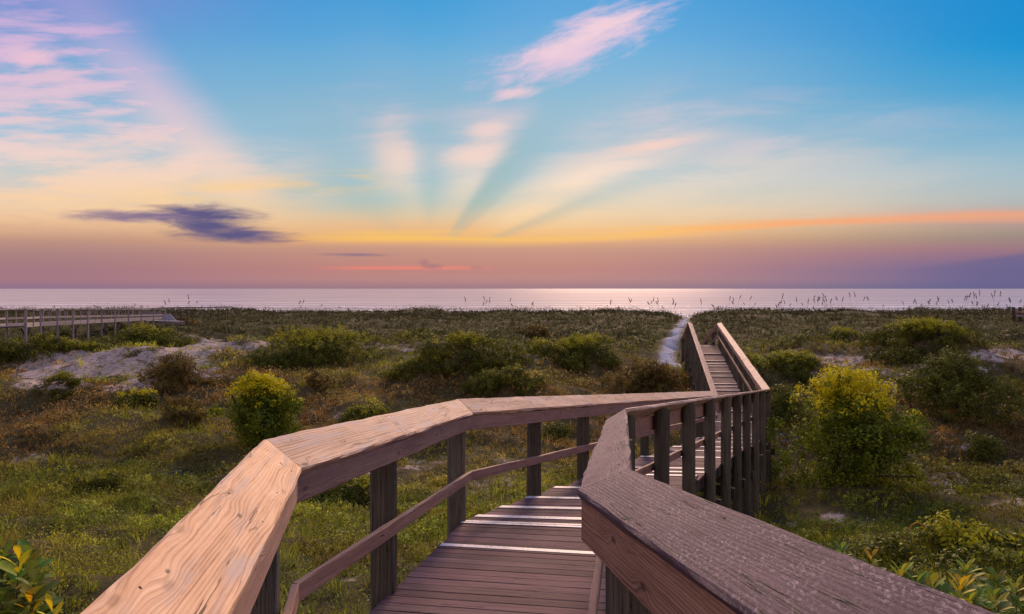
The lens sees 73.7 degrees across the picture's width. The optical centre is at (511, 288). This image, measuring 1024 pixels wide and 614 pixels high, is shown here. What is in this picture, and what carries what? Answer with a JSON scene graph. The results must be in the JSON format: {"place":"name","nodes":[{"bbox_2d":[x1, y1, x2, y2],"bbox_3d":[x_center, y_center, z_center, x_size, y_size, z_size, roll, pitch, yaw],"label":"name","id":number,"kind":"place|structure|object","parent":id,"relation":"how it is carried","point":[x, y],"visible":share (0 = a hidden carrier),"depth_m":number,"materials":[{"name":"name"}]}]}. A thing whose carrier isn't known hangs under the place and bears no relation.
{"place":"outdoors","nodes":[
{"label":"outdoors","id":0,"kind":"place"},
{"bbox_2d":[0,303,1023,613],"bbox_3d":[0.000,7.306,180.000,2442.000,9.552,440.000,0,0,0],"label":"dune terrain","id":1,"kind":"structure","parent":0,"point":[664,344],"depth_m":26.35,"materials":[{"name":"green plant"}]},
{"bbox_2d":[0,535,62,613],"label":"leafy plant","id":2,"kind":"object","parent":1,"relation":"on","point":[25,546],"visible":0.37,"depth_m":2.73,"materials":[{"name":"green plant"}]},
{"bbox_2d":[0,544,63,613],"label":"leafy plant","id":3,"kind":"object","parent":1,"relation":"on","point":[31,589],"visible":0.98,"depth_m":2.60,"materials":[{"name":"green plant"}]},
{"bbox_2d":[0,333,80,364],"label":"shrub","id":4,"kind":"object","parent":1,"relation":"on","point":[8,349],"visible":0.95,"depth_m":38.59,"materials":[{"name":"green plant"}]},
{"bbox_2d":[36,593,64,613],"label":"leafy plant","id":5,"kind":"object","parent":1,"relation":"on","point":[48,599],"visible":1,"depth_m":2.52,"materials":[{"name":"yellow plant"}]},
{"bbox_2d":[31,370,81,403],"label":"shrub","id":6,"kind":"object","parent":1,"relation":"on","point":[68,378],"visible":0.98,"depth_m":29.63,"materials":[{"name":"green plant"}]},
{"bbox_2d":[44,330,76,340],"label":"shrub","id":7,"kind":"object","parent":1,"relation":"on","point":[62,334],"visible":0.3,"depth_m":48.20,"materials":[{"name":"green plant"}]},
{"bbox_2d":[58,339,114,352],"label":"shrub","id":8,"kind":"object","parent":1,"relation":"on","point":[87,346],"visible":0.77,"depth_m":40.30,"materials":[{"name":"green plant"}]},
{"bbox_2d":[57,469,142,496],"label":"shrub","id":9,"kind":"object","parent":1,"relation":"on","point":[114,479],"visible":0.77,"depth_m":15.38,"materials":[{"name":"green plant"}]},
{"bbox_2d":[0,306,232,344],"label":"boardwalk","id":10,"kind":"structure","parent":1,"relation":"on","point":[156,317],"depth_m":50.20,"materials":[{"name":"brown wood"}]},
{"bbox_2d":[111,386,158,407],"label":"shrub","id":11,"kind":"object","parent":1,"relation":"on","point":[145,394],"visible":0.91,"depth_m":29.11,"materials":[{"name":"green plant"}]},
{"bbox_2d":[104,321,201,347],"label":"shrub","id":12,"kind":"object","parent":1,"relation":"on","point":[173,336],"visible":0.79,"depth_m":43.95,"materials":[{"name":"green plant"}]},
{"bbox_2d":[135,351,232,395],"bbox_3d":[-16.033,3.941,33.109,4.636,1.946,3.555,0,0,43],"label":"shrub","id":13,"kind":"object","parent":1,"relation":"on","point":[175,366],"visible":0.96,"depth_m":32.33,"materials":[{"name":"green plant"}]},
{"bbox_2d":[159,394,208,428],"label":"shrub","id":14,"kind":"object","parent":1,"relation":"on","point":[178,402],"visible":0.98,"depth_m":26.37,"materials":[{"name":"green plant"}]},
{"bbox_2d":[174,314,200,325],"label":"shrub","id":15,"kind":"object","parent":1,"relation":"on","point":[193,321],"visible":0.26,"depth_m":68.35,"materials":[{"name":"green plant"}]},
{"bbox_2d":[205,369,306,449],"bbox_3d":[-8.264,3.972,22.876,3.030,2.711,2.611,0,0,30],"label":"shrub","id":16,"kind":"object","parent":1,"relation":"on","point":[262,406],"visible":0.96,"depth_m":22.30,"materials":[{"name":"green plant"}]},
{"bbox_2d":[238,322,381,371],"bbox_3d":[-11.773,3.288,39.867,6.398,2.612,7.376,0,0,25],"label":"shrub","id":17,"kind":"object","parent":1,"relation":"on","point":[315,340],"visible":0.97,"depth_m":38.93,"materials":[{"name":"green plant"}]},
{"bbox_2d":[302,369,337,390],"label":"shrub","id":18,"kind":"object","parent":1,"relation":"on","point":[313,377],"visible":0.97,"depth_m":30.75,"materials":[{"name":"green plant"}]},
{"bbox_2d":[310,474,369,509],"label":"shrub","id":19,"kind":"object","parent":1,"relation":"on","point":[354,491],"visible":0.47,"depth_m":15.26,"materials":[{"name":"green plant"}]},
{"bbox_2d":[334,402,402,422],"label":"shrub","id":20,"kind":"object","parent":1,"relation":"on","point":[366,412],"visible":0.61,"depth_m":25.34,"materials":[{"name":"green plant"}]},
{"bbox_2d":[383,350,453,381],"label":"shrub","id":21,"kind":"object","parent":1,"relation":"on","point":[401,368],"visible":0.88,"depth_m":32.73,"materials":[{"name":"green plant"}]},
{"bbox_2d":[410,329,535,378],"bbox_3d":[-1.910,3.165,34.599,6.199,2.228,5.975,0,0,0],"label":"shrub","id":22,"kind":"object","parent":1,"relation":"on","point":[469,340],"visible":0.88,"depth_m":33.35,"materials":[{"name":"green plant"}]},
{"bbox_2d":[458,363,548,397],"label":"shrub","id":23,"kind":"object","parent":1,"relation":"on","point":[510,373],"visible":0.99,"depth_m":29.68,"materials":[{"name":"green plant"}]},
{"bbox_2d":[514,321,558,340],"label":"shrub","id":24,"kind":"object","parent":1,"relation":"on","point":[531,328],"visible":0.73,"depth_m":55.23,"materials":[{"name":"green plant"}]},
{"bbox_2d":[80,322,995,613],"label":"boardwalk","id":25,"kind":"structure","parent":1,"relation":"on","point":[616,528],"depth_m":3.77,"materials":[{"name":"brown wood"}]},
{"bbox_2d":[541,421,573,444],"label":"shrub","id":26,"kind":"object","parent":1,"relation":"on","point":[562,429],"visible":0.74,"depth_m":23.82,"materials":[{"name":"green plant"}]},
{"bbox_2d":[519,330,625,372],"bbox_3d":[3.291,3.268,37.233,5.884,2.114,6.746,0,0,0],"label":"shrub","id":27,"kind":"object","parent":1,"relation":"on","point":[587,344],"visible":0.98,"depth_m":36.04,"materials":[{"name":"green plant"}]},
{"bbox_2d":[599,357,690,392],"bbox_3d":[6.234,4.070,32.216,4.385,1.718,4.466,0,0,0],"label":"shrub","id":28,"kind":"object","parent":1,"relation":"on","point":[644,371],"visible":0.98,"depth_m":31.32,"materials":[{"name":"green plant"}]},
{"bbox_2d":[746,347,823,385],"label":"shrub","id":29,"kind":"object","parent":1,"relation":"on","point":[799,361],"visible":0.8,"depth_m":33.63,"materials":[{"name":"green plant"}]},
{"bbox_2d":[765,382,814,426],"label":"shrub","id":30,"kind":"object","parent":1,"relation":"on","point":[780,407],"visible":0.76,"depth_m":24.66,"materials":[{"name":"green plant"}]},
{"bbox_2d":[818,325,865,342],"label":"shrub","id":31,"kind":"object","parent":1,"relation":"on","point":[844,333],"visible":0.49,"depth_m":48.95,"materials":[{"name":"green plant"}]},
{"bbox_2d":[766,359,934,491],"bbox_3d":[8.957,3.709,18.448,3.764,3.528,3.769,0,0,-36],"label":"shrub","id":32,"kind":"object","parent":1,"relation":"on","point":[848,410],"visible":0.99,"depth_m":18.05,"materials":[{"name":"green plant"}]},
{"bbox_2d":[833,540,912,572],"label":"leafy plant","id":33,"kind":"object","parent":1,"relation":"on","point":[842,548],"visible":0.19,"depth_m":4.13,"materials":[{"name":"green plant"}]},
{"bbox_2d":[899,522,922,542],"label":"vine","id":34,"kind":"object","parent":1,"relation":"on","point":[921,524],"visible":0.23,"depth_m":12.26,"materials":[{"name":"green plant"}]},
{"bbox_2d":[890,560,933,587],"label":"leafy plant","id":35,"kind":"object","parent":1,"relation":"on","point":[912,575],"visible":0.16,"depth_m":3.96,"materials":[{"name":"green plant"}]},
{"bbox_2d":[858,315,987,369],"bbox_3d":[22.881,2.910,38.516,6.315,2.879,6.755,0,0,40],"label":"shrub","id":36,"kind":"object","parent":1,"relation":"on","point":[909,327],"visible":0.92,"depth_m":37.93,"materials":[{"name":"green plant"}]},
{"bbox_2d":[851,508,1023,574],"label":"shrub","id":37,"kind":"object","parent":1,"relation":"on","point":[936,536],"visible":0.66,"depth_m":9.03,"materials":[{"name":"green plant"}]},
{"bbox_2d":[922,575,964,599],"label":"leafy plant","id":38,"kind":"object","parent":1,"relation":"on","point":[945,587],"visible":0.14,"depth_m":3.86,"materials":[{"name":"green plant"}]},
{"bbox_2d":[917,569,990,605],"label":"leafy plant","id":39,"kind":"object","parent":1,"relation":"on","point":[968,589],"visible":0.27,"depth_m":4.04,"materials":[{"name":"green plant"}]},
{"bbox_2d":[891,344,1023,429],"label":"shrub","id":40,"kind":"object","parent":1,"relation":"on","point":[953,382],"visible":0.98,"depth_m":25.49,"materials":[{"name":"green plant"}]},
{"bbox_2d":[943,556,1018,612],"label":"leafy plant","id":41,"kind":"object","parent":1,"relation":"on","point":[967,568],"visible":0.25,"depth_m":4.76,"materials":[{"name":"green plant"}]},
{"bbox_2d":[955,589,1014,613],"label":"leafy plant","id":42,"kind":"object","parent":1,"relation":"on","point":[1005,607],"visible":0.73,"depth_m":3.82,"materials":[{"name":"green plant"}]},
{"bbox_2d":[965,429,1007,465],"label":"shrub","id":43,"kind":"object","parent":1,"relation":"on","point":[980,446],"visible":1,"depth_m":21.17,"materials":[{"name":"green plant"}]},
{"bbox_2d":[979,573,1023,613],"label":"leafy plant","id":44,"kind":"object","parent":1,"relation":"on","point":[1016,600],"visible":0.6,"depth_m":4.41,"materials":[{"name":"green plant"}]},
{"bbox_2d":[986,381,1023,401],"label":"shrub","id":45,"kind":"object","parent":1,"relation":"on","point":[1009,389],"visible":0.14,"depth_m":27.75,"materials":[{"name":"green plant"}]},
{"bbox_2d":[1005,306,1023,321],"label":"lookout deck","id":46,"kind":"structure","parent":1,"relation":"on","point":[1019,315],"depth_m":72.18,"materials":[{"name":"brown wood"}]},
{"bbox_2d":[0,289,1023,317],"bbox_3d":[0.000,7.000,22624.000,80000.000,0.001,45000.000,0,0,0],"label":"sea","id":47,"kind":"structure","parent":0,"point":[687,301],"depth_m":482.72,"materials":[{"name":"white liquid"}]},
{"bbox_2d":[0,0,1023,288],"label":"sky","id":48,"kind":"structure","parent":0,"point":[145,144],"materials":[{"name":"blue"}]}
]}

